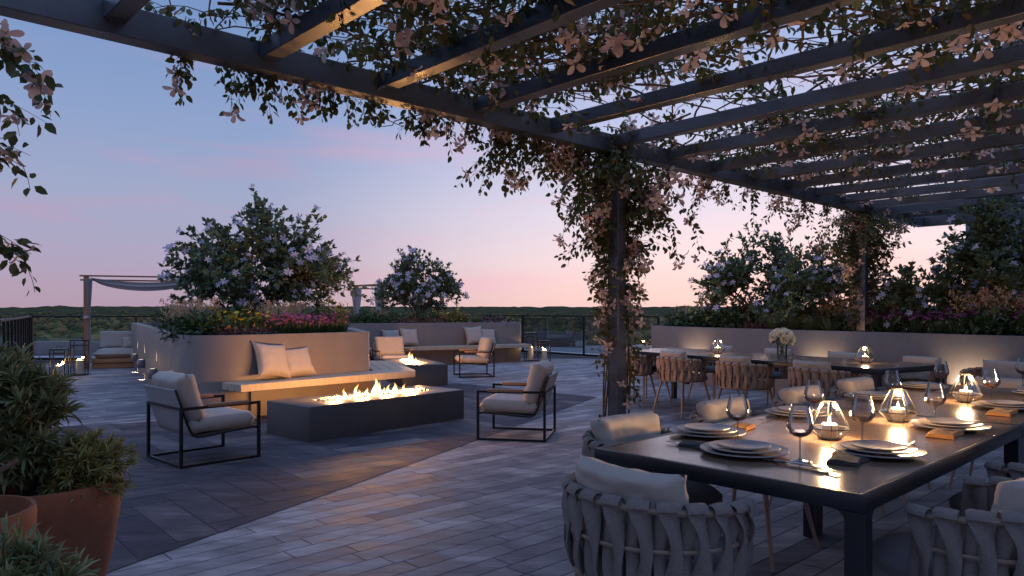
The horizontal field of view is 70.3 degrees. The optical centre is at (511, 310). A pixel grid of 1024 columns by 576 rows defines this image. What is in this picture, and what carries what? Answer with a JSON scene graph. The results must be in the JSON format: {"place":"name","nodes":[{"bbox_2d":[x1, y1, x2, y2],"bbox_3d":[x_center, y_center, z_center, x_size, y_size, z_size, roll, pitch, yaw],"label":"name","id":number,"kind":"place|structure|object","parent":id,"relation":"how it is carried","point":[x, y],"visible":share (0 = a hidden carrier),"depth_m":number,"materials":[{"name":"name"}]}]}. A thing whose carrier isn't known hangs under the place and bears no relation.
{"place":"outdoors","nodes":[
{"label":"outdoors","id":0,"kind":"place"},
{"bbox_2d":[51,383,595,572],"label":"dark paving","id":1,"kind":"structure","parent":0,"point":[140,537],"depth_m":5.93,"materials":[{"name":"grey stone"}]},
{"bbox_2d":[144,371,260,468],"bbox_3d":[-2.743,0.917,6.427,0.736,0.766,0.737,0,0,43],"label":"lounge armchair","id":2,"kind":"object","parent":1,"relation":"on","point":[175,402],"visible":1,"depth_m":6.21,"materials":[{"name":"fabric"}]},
{"bbox_2d":[222,369,414,416],"bbox_3d":[-2.373,1.075,9.470,0.461,0.450,2.698,0,0,41],"label":"bench","id":3,"kind":"object","parent":1,"relation":"on","point":[263,391],"visible":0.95,"depth_m":9.22,"materials":[{"name":"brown wood"}]},
{"bbox_2d":[252,341,290,377],"bbox_3d":[-2.963,0.615,8.976,0.270,0.479,0.524,0,0,35],"label":"throw pillow","id":4,"kind":"object","parent":3,"relation":"on","point":[271,360],"visible":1,"depth_m":8.88,"materials":[{"name":"fabric"}]},
{"bbox_2d":[285,346,316,377],"bbox_3d":[-2.750,0.653,9.296,0.479,0.401,0.239,0,0,-43],"label":"throw pillow","id":5,"kind":"object","parent":3,"relation":"on","point":[299,361],"visible":0.81,"depth_m":9.25,"materials":[{"name":"fabric"}]},
{"bbox_2d":[267,385,463,442],"bbox_3d":[-1.579,1.027,8.193,0.800,0.545,2.130,0,0,41],"label":"fire table","id":6,"kind":"object","parent":1,"relation":"on","point":[308,419],"visible":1,"depth_m":7.70,"materials":[{"name":"concrete"}]},
{"bbox_2d":[34,346,650,357],"bbox_3d":[-3.000,1.554,10.000,38.000,0.492,34.000,0,0,0],"label":"roof ledge","id":7,"kind":"object","parent":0,"point":[56,356],"depth_m":20.64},
{"bbox_2d":[34,341,101,354],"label":"parapet wall","id":8,"kind":"structure","parent":7,"relation":"on","point":[42,347],"depth_m":21.07,"materials":[{"name":"paint"}]},
{"bbox_2d":[352,284,443,316],"bbox_3d":[-3.508,0.259,22.507,2.350,2.082,1.950,0,0,-40],"label":"pergola","id":9,"kind":"object","parent":7,"relation":"on","point":[356,303],"visible":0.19,"depth_m":22.25,"materials":[{"name":"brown wood"}]},
{"bbox_2d":[966,128,1023,329],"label":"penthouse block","id":10,"kind":"structure","parent":7,"relation":"on","point":[968,229],"depth_m":12.53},
{"bbox_2d":[0,305,954,336],"bbox_3d":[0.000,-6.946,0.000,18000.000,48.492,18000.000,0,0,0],"label":"land","id":11,"kind":"structure","parent":0,"point":[144,310],"depth_m":2296.56,"materials":[{"name":"plant"}]},
{"bbox_2d":[0,310,959,345],"bbox_3d":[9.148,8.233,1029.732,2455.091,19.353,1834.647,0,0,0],"label":"woodland","id":12,"kind":"object","parent":11,"relation":"on","point":[60,331],"visible":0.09,"depth_m":654.57,"materials":[{"name":"green plant"}]},
{"bbox_2d":[0,0,1023,307],"label":"sky","id":13,"kind":"structure","parent":0,"point":[125,166],"materials":[{"name":"blue"}]},
{"bbox_2d":[29,359,1003,575],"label":"pale paving","id":14,"kind":"structure","parent":0,"point":[827,557],"depth_m":4.66,"materials":[{"name":"grey stone"}]},
{"bbox_2d":[0,316,30,356],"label":"metal railing","id":15,"kind":"object","parent":14,"relation":"on","point":[17,331],"visible":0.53,"depth_m":14.22,"materials":[{"name":"black metal"}]},
{"bbox_2d":[0,495,36,559],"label":"terracotta pot","id":16,"kind":"object","parent":14,"relation":"on","point":[15,507],"visible":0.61,"depth_m":2.25,"materials":[{"name":"ceramic"}]},
{"bbox_2d":[0,335,94,496],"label":"potted oleander","id":17,"kind":"object","parent":16,"relation":"in","point":[33,410],"visible":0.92,"depth_m":2.76,"materials":[{"name":"green plant"}]},
{"bbox_2d":[49,346,68,376],"bbox_3d":[-8.840,0.996,14.200,0.275,0.609,0.275,0,0,-17],"label":"floor lantern","id":18,"kind":"object","parent":14,"relation":"on","point":[58,366],"visible":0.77,"depth_m":14.18,"materials":[{"name":"black metal"}]},
{"bbox_2d":[0,471,122,575],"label":"terracotta pot","id":19,"kind":"object","parent":14,"relation":"on","point":[88,523],"visible":0.38,"depth_m":2.70,"materials":[{"name":"ceramic"}]},
{"bbox_2d":[34,427,142,504],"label":"potted oleander","id":20,"kind":"object","parent":19,"relation":"in","point":[94,461],"visible":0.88,"depth_m":2.77,"materials":[{"name":"green plant"}]},
{"bbox_2d":[70,337,88,375],"bbox_3d":[-8.680,0.915,14.600,0.275,0.769,0.275,0,0,-17],"label":"floor lantern","id":21,"kind":"object","parent":14,"relation":"on","point":[79,366],"visible":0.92,"depth_m":14.56,"materials":[{"name":"black metal"}]},
{"bbox_2d":[79,275,201,368],"bbox_3d":[-8.621,0.259,17.163,2.550,2.082,1.643,0,0,-23],"label":"canopy daybed","id":22,"kind":"object","parent":14,"relation":"on","point":[116,351],"visible":0.62,"depth_m":16.41,"materials":[{"name":"fabric"}]},
{"bbox_2d":[131,323,368,410],"bbox_3d":[-4.992,0.800,13.961,3.584,1.000,10.625,0,0,-31],"label":"planter","id":23,"kind":"object","parent":14,"relation":"on","point":[211,363],"visible":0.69,"depth_m":9.23,"materials":[{"name":"paint"}]},
{"bbox_2d":[155,298,205,342],"bbox_3d":[-4.218,0.134,9.322,0.647,0.584,0.598,0,0,-13],"label":"astilbe","id":24,"kind":"object","parent":23,"relation":"on","point":[165,327],"visible":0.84,"depth_m":9.22,"materials":[{"name":"plant"}]},
{"bbox_2d":[166,307,219,339],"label":"leafy perennial","id":25,"kind":"object","parent":23,"relation":"on","point":[182,318],"visible":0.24,"depth_m":9.13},
{"bbox_2d":[178,309,232,334],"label":"leafy perennial","id":26,"kind":"object","parent":23,"relation":"on","point":[217,314],"visible":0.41,"depth_m":9.00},
{"bbox_2d":[182,312,229,341],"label":"leafy perennial","id":27,"kind":"object","parent":23,"relation":"on","point":[205,324],"visible":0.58,"depth_m":8.91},
{"bbox_2d":[157,184,375,316],"bbox_3d":[-3.978,-0.824,11.909,3.332,2.391,2.655,0,0,-20],"label":"flowering shrub","id":28,"kind":"object","parent":23,"relation":"on","point":[299,268],"visible":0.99,"depth_m":11.42,"materials":[{"name":"green plant"}]},
{"bbox_2d":[369,361,413,370],"bbox_3d":[-2.017,0.895,11.380,0.578,0.090,2.219,0,0,-19],"label":"bench","id":29,"kind":"object","parent":23,"relation":"attached to","point":[379,365],"visible":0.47,"depth_m":11.02,"materials":[{"name":"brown wood"}]},
{"bbox_2d":[371,336,414,360],"bbox_3d":[-2.428,0.916,14.767,0.736,0.769,0.737,0,0,-25],"label":"lounge armchair","id":30,"kind":"object","parent":14,"relation":"on","point":[387,347],"visible":0.73,"depth_m":14.85,"materials":[{"name":"fabric"}]},
{"bbox_2d":[379,356,447,386],"bbox_3d":[-1.847,1.021,13.353,0.800,0.558,1.950,0,0,-22],"label":"fire table","id":31,"kind":"object","parent":14,"relation":"on","point":[430,373],"visible":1,"depth_m":12.52,"materials":[{"name":"concrete"}]},
{"bbox_2d":[318,321,520,360],"bbox_3d":[-3.075,0.800,18.362,6.200,1.000,2.579,0,0,-29],"label":"planter","id":32,"kind":"object","parent":14,"relation":"on","point":[436,334],"visible":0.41,"depth_m":17.75,"materials":[{"name":"paint"}]},
{"bbox_2d":[371,245,469,319],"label":"flowering shrub","id":33,"kind":"object","parent":32,"relation":"on","point":[402,286],"visible":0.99,"depth_m":19.42,"materials":[{"name":"green plant"}]},
{"bbox_2d":[369,343,531,363],"bbox_3d":[-2.188,1.075,17.103,5.959,0.450,0.477,0,0,-29],"label":"bench","id":34,"kind":"object","parent":14,"relation":"on","point":[442,353],"visible":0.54,"depth_m":17.58,"materials":[{"name":"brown wood"}]},
{"bbox_2d":[399,328,419,345],"bbox_3d":[-2.415,0.627,17.122,0.511,0.450,0.260,0,0,-35],"label":"throw pillow","id":35,"kind":"object","parent":34,"relation":"on","point":[410,337],"visible":0.95,"depth_m":17.05,"materials":[{"name":"fabric"}]},
{"bbox_2d":[463,325,482,344],"bbox_3d":[-0.933,0.610,17.951,0.545,0.488,0.262,0,0,-23],"label":"throw pillow","id":36,"kind":"object","parent":34,"relation":"on","point":[474,335],"visible":0.89,"depth_m":17.87,"materials":[{"name":"fabric"}]},
{"bbox_2d":[453,337,495,377],"bbox_3d":[-0.742,0.916,14.424,0.737,0.768,0.736,0,0,-13],"label":"lounge armchair","id":37,"kind":"object","parent":14,"relation":"on","point":[485,352],"visible":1,"depth_m":14.19,"materials":[{"name":"fabric"}]},
{"bbox_2d":[0,0,1023,415],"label":"pergola","id":38,"kind":"object","parent":14,"relation":"on","point":[134,24],"visible":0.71,"depth_m":4.99,"materials":[{"name":"metal"}]},
{"bbox_2d":[0,18,63,295],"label":"climbing vine","id":39,"kind":"object","parent":38,"relation":"attached to","point":[14,53],"visible":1,"depth_m":3.11,"materials":[{"name":"green plant"}]},
{"bbox_2d":[162,16,396,127],"bbox_3d":[-1.363,-1.345,4.515,1.524,0.513,0.446,0,0,-43],"label":"climbing vine","id":40,"kind":"object","parent":38,"relation":"attached to","point":[186,75],"visible":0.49,"depth_m":4.43,"materials":[{"name":"green plant"}]},
{"bbox_2d":[396,80,538,168],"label":"climbing vine","id":41,"kind":"object","parent":38,"relation":"attached to","point":[426,120],"visible":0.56,"depth_m":5.37,"materials":[{"name":"green plant"}]},
{"bbox_2d":[454,104,614,222],"bbox_3d":[0.314,-1.186,6.160,0.544,0.824,1.850,0,0,45],"label":"climbing vine","id":42,"kind":"object","parent":38,"relation":"attached to","point":[564,162],"visible":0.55,"depth_m":6.02,"materials":[{"name":"green plant"}]},
{"bbox_2d":[144,0,956,150],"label":"climbing vine","id":43,"kind":"object","parent":38,"relation":"attached to","point":[570,38],"visible":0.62,"depth_m":4.06,"materials":[{"name":"green plant"}]},
{"bbox_2d":[546,115,705,417],"bbox_3d":[0.947,-0.237,6.675,1.135,3.036,1.433,0,0,-15],"label":"climbing vine","id":44,"kind":"object","parent":38,"relation":"attached to","point":[646,198],"visible":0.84,"depth_m":6.51,"materials":[{"name":"green plant"}]},
{"bbox_2d":[381,0,1023,170],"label":"climbing vine","id":45,"kind":"object","parent":38,"relation":"attached to","point":[1010,35],"visible":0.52,"depth_m":4.74,"materials":[{"name":"green plant"}]},
{"bbox_2d":[628,157,848,237],"bbox_3d":[2.673,-1.236,8.335,4.781,0.778,0.770,0,0,-38],"label":"climbing vine","id":46,"kind":"object","parent":38,"relation":"attached to","point":[707,186],"visible":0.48,"depth_m":8.42,"materials":[{"name":"green plant"}]},
{"bbox_2d":[644,45,1023,212],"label":"climbing vine","id":47,"kind":"object","parent":38,"relation":"attached to","point":[904,147],"visible":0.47,"depth_m":6.80,"materials":[{"name":"green plant"}]},
{"bbox_2d":[788,201,914,331],"bbox_3d":[4.891,-0.211,10.463,1.525,2.983,1.298,0,0,0],"label":"climbing vine","id":48,"kind":"object","parent":38,"relation":"attached to","point":[848,239],"visible":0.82,"depth_m":10.42,"materials":[{"name":"green plant"}]},
{"bbox_2d":[813,147,1023,224],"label":"climbing vine","id":49,"kind":"object","parent":38,"relation":"attached to","point":[991,190],"visible":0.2,"depth_m":9.56,"materials":[{"name":"green plant"}]},
{"bbox_2d":[477,360,558,442],"bbox_3d":[0.078,0.916,7.576,0.737,0.768,0.736,0,0,12],"label":"lounge armchair","id":50,"kind":"object","parent":14,"relation":"on","point":[534,398],"visible":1,"depth_m":7.29,"materials":[{"name":"fabric"}]},
{"bbox_2d":[524,330,537,360],"bbox_3d":[0.480,0.905,18.750,0.306,0.789,0.306,0,0,-11],"label":"floor lantern","id":51,"kind":"object","parent":14,"relation":"on","point":[530,353],"visible":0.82,"depth_m":18.70,"materials":[{"name":"black metal"}]},
{"bbox_2d":[605,348,658,406],"bbox_3d":[1.629,0.901,9.937,0.643,0.803,0.654,0,0,-28],"label":"dining chair","id":52,"kind":"object","parent":14,"relation":"on","point":[645,371],"visible":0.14,"depth_m":9.67,"materials":[{"name":"fabric"}]},
{"bbox_2d":[574,411,722,573],"bbox_3d":[0.651,0.901,3.367,0.654,0.803,0.643,0,0,-42],"label":"dining chair","id":53,"kind":"object","parent":14,"relation":"on","point":[610,430],"visible":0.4,"depth_m":3.37,"materials":[{"name":"fabric"}]},
{"bbox_2d":[561,455,755,575],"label":"dining chair","id":54,"kind":"object","parent":14,"relation":"on","point":[620,521],"visible":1,"depth_m":2.22,"materials":[{"name":"fabric"}]},
{"bbox_2d":[653,350,709,418],"bbox_3d":[2.129,0.901,9.071,0.643,0.803,0.654,0,0,-30],"label":"dining chair","id":55,"kind":"object","parent":14,"relation":"on","point":[672,366],"visible":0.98,"depth_m":8.82,"materials":[{"name":"fabric"}]},
{"bbox_2d":[687,345,739,400],"bbox_3d":[2.879,0.901,10.370,0.643,0.803,0.654,0,0,-30],"label":"dining chair","id":56,"kind":"object","parent":14,"relation":"on","point":[710,368],"visible":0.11,"depth_m":10.29,"materials":[{"name":"fabric"}]},
{"bbox_2d":[715,354,772,404],"bbox_3d":[2.629,0.901,8.205,0.643,0.803,0.654,0,0,-28],"label":"dining chair","id":57,"kind":"object","parent":14,"relation":"on","point":[740,372],"visible":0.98,"depth_m":7.96,"materials":[{"name":"fabric"}]},
{"bbox_2d":[689,396,818,571],"bbox_3d":[1.304,0.901,3.987,0.654,0.803,0.643,0,0,-44],"label":"dining chair","id":58,"kind":"object","parent":14,"relation":"on","point":[711,411],"visible":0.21,"depth_m":3.98,"materials":[{"name":"fabric"}]},
{"bbox_2d":[759,348,794,405],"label":"dining chair","id":59,"kind":"object","parent":14,"relation":"on","point":[782,373],"visible":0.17,"depth_m":9.40,"materials":[{"name":"fabric"}]},
{"bbox_2d":[635,348,944,398],"bbox_3d":[2.919,0.925,8.805,1.100,0.751,3.950,0,0,-30],"label":"dining table","id":60,"kind":"object","parent":14,"relation":"on","point":[876,370],"visible":0.46,"depth_m":7.84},
{"bbox_2d":[776,344,787,357],"bbox_3d":[3.131,0.469,8.437,0.124,0.160,0.124,0,0,0],"label":"glass vase","id":61,"kind":"object","parent":60,"relation":"on","point":[777,345],"visible":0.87,"depth_m":8.42,"materials":[{"name":"glass"}]},
{"bbox_2d":[766,327,795,355],"bbox_3d":[3.118,0.363,8.425,0.321,0.334,0.319,0,0,0],"label":"rose bouquet","id":62,"kind":"object","parent":61,"relation":"in","point":[780,334],"visible":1,"depth_m":8.36,"materials":[{"name":"white plant"}]},
{"bbox_2d":[594,405,1021,575],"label":"dining table","id":63,"kind":"object","parent":14,"relation":"on","point":[855,497],"visible":0.59,"depth_m":2.67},
{"bbox_2d":[669,425,745,437],"bbox_3d":[0.863,0.539,3.216,0.330,0.021,0.330,0,0,-16],"label":"charger plate","id":64,"kind":"object","parent":63,"relation":"on","point":[674,429],"visible":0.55,"depth_m":3.15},
{"bbox_2d":[676,423,738,434],"bbox_3d":[0.863,0.528,3.216,0.266,0.019,0.266,0,0,-25],"label":"dinner plate","id":65,"kind":"object","parent":64,"relation":"on","point":[681,427],"visible":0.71,"depth_m":3.17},
{"bbox_2d":[684,423,729,431],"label":"salad plate","id":66,"kind":"object","parent":65,"relation":"on","point":[710,427],"visible":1,"depth_m":3.23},
{"bbox_2d":[726,392,749,438],"bbox_3d":[0.937,0.446,3.020,0.095,0.207,0.095,0,0,-18],"label":"wine glass","id":67,"kind":"object","parent":63,"relation":"on","point":[736,418],"visible":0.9,"depth_m":3.00,"materials":[{"name":"clear"}]},
{"bbox_2d":[700,441,789,457],"bbox_3d":[0.891,0.539,2.795,0.330,0.021,0.330,0,0,-18],"label":"charger plate","id":68,"kind":"object","parent":63,"relation":"on","point":[783,451],"visible":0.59,"depth_m":2.74,"materials":[{"name":"ceramic"}]},
{"bbox_2d":[708,440,780,453],"bbox_3d":[0.891,0.528,2.795,0.266,0.019,0.266,0,0,44],"label":"dinner plate","id":69,"kind":"object","parent":68,"relation":"on","point":[771,449],"visible":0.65,"depth_m":2.76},
{"bbox_2d":[717,439,770,449],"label":"salad plate","id":70,"kind":"object","parent":69,"relation":"on","point":[740,444],"visible":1,"depth_m":2.80,"materials":[{"name":"ceramic"}]},
{"bbox_2d":[786,404,813,463],"bbox_3d":[1.045,0.446,2.640,0.095,0.207,0.095,0,0,-1],"label":"wine glass","id":71,"kind":"object","parent":63,"relation":"on","point":[799,433],"visible":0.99,"depth_m":2.63,"materials":[{"name":"clear"}]},
{"bbox_2d":[812,401,850,440],"bbox_3d":[1.357,0.469,3.110,0.180,0.160,0.157,0,0,-11],"label":"table lantern","id":72,"kind":"object","parent":63,"relation":"on","point":[825,427],"visible":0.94,"depth_m":3.09,"materials":[{"name":"clear glass"}]},
{"bbox_2d":[825,449,873,466],"bbox_3d":[1.242,0.539,2.673,0.122,0.019,0.240,0,0,40],"label":"napkin","id":73,"kind":"object","parent":63,"relation":"on","point":[845,458],"visible":0.94,"depth_m":2.63,"materials":[{"name":"fabric"}]},
{"bbox_2d":[849,394,874,439],"bbox_3d":[1.430,0.446,2.970,0.095,0.207,0.095,0,0,-31],"label":"wine glass","id":74,"kind":"object","parent":63,"relation":"on","point":[861,419],"visible":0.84,"depth_m":2.95,"materials":[{"name":"clear"}]},
{"bbox_2d":[831,442,927,458],"bbox_3d":[1.400,0.539,2.782,0.330,0.021,0.330,0,0,-22],"label":"charger plate","id":75,"kind":"object","parent":63,"relation":"on","point":[837,446],"visible":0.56,"depth_m":2.70,"materials":[{"name":"ceramic"}]},
{"bbox_2d":[840,440,917,454],"bbox_3d":[1.400,0.528,2.782,0.266,0.019,0.266,0,0,-20],"label":"dinner plate","id":76,"kind":"object","parent":75,"relation":"on","point":[910,449],"visible":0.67,"depth_m":2.74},
{"bbox_2d":[850,440,906,450],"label":"salad plate","id":77,"kind":"object","parent":76,"relation":"on","point":[878,445],"visible":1,"depth_m":2.79,"materials":[{"name":"ceramic"}]},
{"bbox_2d":[878,388,918,422],"bbox_3d":[1.910,0.469,3.600,0.180,0.160,0.157,0,0,-29],"label":"table lantern","id":78,"kind":"object","parent":63,"relation":"on","point":[897,414],"visible":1,"depth_m":3.57,"materials":[{"name":"clear glass"}]},
{"bbox_2d":[925,427,964,439],"bbox_3d":[1.913,0.539,3.214,0.122,0.018,0.240,0,0,42],"label":"napkin","id":79,"kind":"object","parent":63,"relation":"on","point":[943,434],"visible":0.97,"depth_m":3.17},
{"bbox_2d":[909,419,991,431],"bbox_3d":[2.038,0.539,3.388,0.330,0.021,0.330,0,0,36],"label":"charger plate","id":80,"kind":"object","parent":63,"relation":"on","point":[981,428],"visible":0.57,"depth_m":3.33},
{"bbox_2d":[917,418,982,427],"bbox_3d":[2.038,0.528,3.388,0.266,0.019,0.266,0,0,33],"label":"dinner plate","id":81,"kind":"object","parent":80,"relation":"on","point":[974,425],"visible":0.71,"depth_m":3.34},
{"bbox_2d":[925,417,973,424],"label":"salad plate","id":82,"kind":"object","parent":81,"relation":"on","point":[947,421],"visible":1,"depth_m":3.40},
{"bbox_2d":[788,359,855,398],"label":"dining chair","id":83,"kind":"object","parent":14,"relation":"on","point":[800,372],"visible":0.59,"depth_m":7.10,"materials":[{"name":"fabric"}]},
{"bbox_2d":[769,385,885,514],"bbox_3d":[2.006,0.901,4.655,0.654,0.803,0.643,0,0,-42],"label":"dining chair","id":84,"kind":"object","parent":14,"relation":"on","point":[789,396],"visible":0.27,"depth_m":4.68,"materials":[{"name":"fabric"}]},
{"bbox_2d":[651,326,1023,392],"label":"planter","id":85,"kind":"object","parent":14,"relation":"on","point":[958,353],"visible":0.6,"depth_m":10.16,"materials":[{"name":"paint"}]},
{"bbox_2d":[719,306,759,327],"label":"leafy perennial","id":86,"kind":"object","parent":85,"relation":"on","point":[733,320],"visible":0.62,"depth_m":12.57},
{"bbox_2d":[688,220,817,328],"bbox_3d":[4.315,-0.604,12.783,2.557,1.941,1.946,0,0,0],"label":"flowering shrub","id":87,"kind":"object","parent":85,"relation":"on","point":[730,277],"visible":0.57,"depth_m":12.64,"materials":[{"name":"green plant"}]},
{"bbox_2d":[758,235,894,327],"bbox_3d":[5.073,-0.420,11.749,2.064,1.571,1.917,0,0,0],"label":"flowering shrub","id":88,"kind":"object","parent":85,"relation":"on","point":[826,284],"visible":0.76,"depth_m":11.52,"materials":[{"name":"green plant"}]},
{"bbox_2d":[868,308,906,331],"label":"magenta perennial","id":89,"kind":"object","parent":85,"relation":"on","point":[889,329],"visible":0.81,"depth_m":10.21,"materials":[{"name":"green plant"}]},
{"bbox_2d":[897,310,932,332],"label":"magenta perennial","id":90,"kind":"object","parent":85,"relation":"on","point":[915,328],"visible":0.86,"depth_m":9.90,"materials":[{"name":"green plant"}]},
{"bbox_2d":[868,257,991,331],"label":"flowering shrub","id":91,"kind":"object","parent":85,"relation":"on","point":[899,294],"visible":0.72,"depth_m":10.20,"materials":[{"name":"green plant"}]},
{"bbox_2d":[923,311,953,333],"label":"magenta perennial","id":92,"kind":"object","parent":85,"relation":"on","point":[939,329],"visible":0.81,"depth_m":9.62,"materials":[{"name":"green plant"}]},
{"bbox_2d":[936,307,978,333],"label":"magenta perennial","id":93,"kind":"object","parent":85,"relation":"on","point":[956,327],"visible":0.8,"depth_m":9.44,"materials":[{"name":"green plant"}]},
{"bbox_2d":[922,162,1023,329],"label":"flowering shrub","id":94,"kind":"object","parent":85,"relation":"on","point":[981,249],"visible":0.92,"depth_m":9.71,"materials":[{"name":"green plant"}]},
{"bbox_2d":[945,287,1013,334],"bbox_3d":[6.186,0.068,9.582,0.827,0.746,0.765,0,0,-43],"label":"astilbe","id":95,"kind":"object","parent":85,"relation":"on","point":[974,305],"visible":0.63,"depth_m":9.57,"materials":[{"name":"plant"}]},
{"bbox_2d":[957,305,1021,335],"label":"leafy perennial","id":96,"kind":"object","parent":85,"relation":"on","point":[993,323],"visible":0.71,"depth_m":9.06,"materials":[{"name":"plant"}]},
{"bbox_2d":[975,285,1023,335],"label":"astilbe","id":97,"kind":"object","parent":85,"relation":"on","point":[1010,309],"visible":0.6,"depth_m":9.18,"materials":[{"name":"plant"}]},
{"bbox_2d":[830,376,931,502],"bbox_3d":[2.659,0.901,5.275,0.654,0.803,0.643,0,0,-44],"label":"dining chair","id":98,"kind":"object","parent":14,"relation":"on","point":[847,385],"visible":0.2,"depth_m":5.31,"materials":[{"name":"fabric"}]},
{"bbox_2d":[882,355,946,386],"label":"dining chair","id":99,"kind":"object","parent":14,"relation":"on","point":[926,376],"visible":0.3,"depth_m":7.94,"materials":[{"name":"fabric"}]},
{"bbox_2d":[811,384,1023,535],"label":"dining table","id":100,"kind":"object","parent":14,"relation":"on","point":[951,407],"visible":0.24,"depth_m":4.21,"materials":[{"name":"metal"}]},
{"bbox_2d":[949,374,982,402],"bbox_3d":[2.720,0.465,4.360,0.189,0.168,0.164,0,0,-6],"label":"table lantern","id":101,"kind":"object","parent":100,"relation":"on","point":[958,392],"visible":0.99,"depth_m":4.35,"materials":[{"name":"clear glass"}]},
{"bbox_2d":[872,475,1023,575],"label":"dining chair","id":102,"kind":"object","parent":14,"relation":"on","point":[982,538],"visible":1,"depth_m":2.16,"materials":[{"name":"fabric"}]},
{"bbox_2d":[948,376,1023,488],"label":"dining chair","id":103,"kind":"object","parent":14,"relation":"on","point":[1009,383],"visible":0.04,"depth_m":5.38,"materials":[{"name":"fabric"}]},
{"bbox_2d":[949,461,1023,510],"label":"dining chair","id":104,"kind":"object","parent":14,"relation":"on","point":[1014,470],"visible":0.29,"depth_m":2.87,"materials":[{"name":"fabric"}]},
{"bbox_2d":[959,360,1023,385],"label":"dining chair","id":105,"kind":"object","parent":14,"relation":"on","point":[1006,369],"visible":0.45,"depth_m":7.25,"materials":[{"name":"fabric"}]},
{"bbox_3d":[-1.220,1.050,1.800,0.400,0.500,0.400,0,0,0],"label":"terracotta pot","id":106,"kind":"object","parent":14,"relation":"on","visible":0},
{"bbox_2d":[0,513,100,575],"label":"potted oleander","id":107,"kind":"object","parent":106,"relation":"in","point":[35,557],"visible":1,"depth_m":1.81,"materials":[{"name":"green plant"}]},
{"bbox_2d":[33,352,1003,575],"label":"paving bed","id":108,"kind":"object","parent":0,"point":[553,357],"depth_m":4.89,"materials":[{"name":"stone"}]},
{"bbox_2d":[31,316,157,359],"bbox_3d":[-9.700,0.711,18.800,5.445,1.138,0.050,0,0,0],"label":"glass balustrade","id":109,"kind":"object","parent":108,"relation":"on","point":[32,330],"visible":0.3,"depth_m":18.77,"materials":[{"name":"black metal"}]},
{"bbox_2d":[471,315,659,356],"bbox_3d":[1.626,0.711,20.680,6.080,1.138,1.358,0,0,35],"label":"glass balustrade","id":110,"kind":"object","parent":108,"relation":"on","point":[575,336],"visible":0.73,"depth_m":20.97,"materials":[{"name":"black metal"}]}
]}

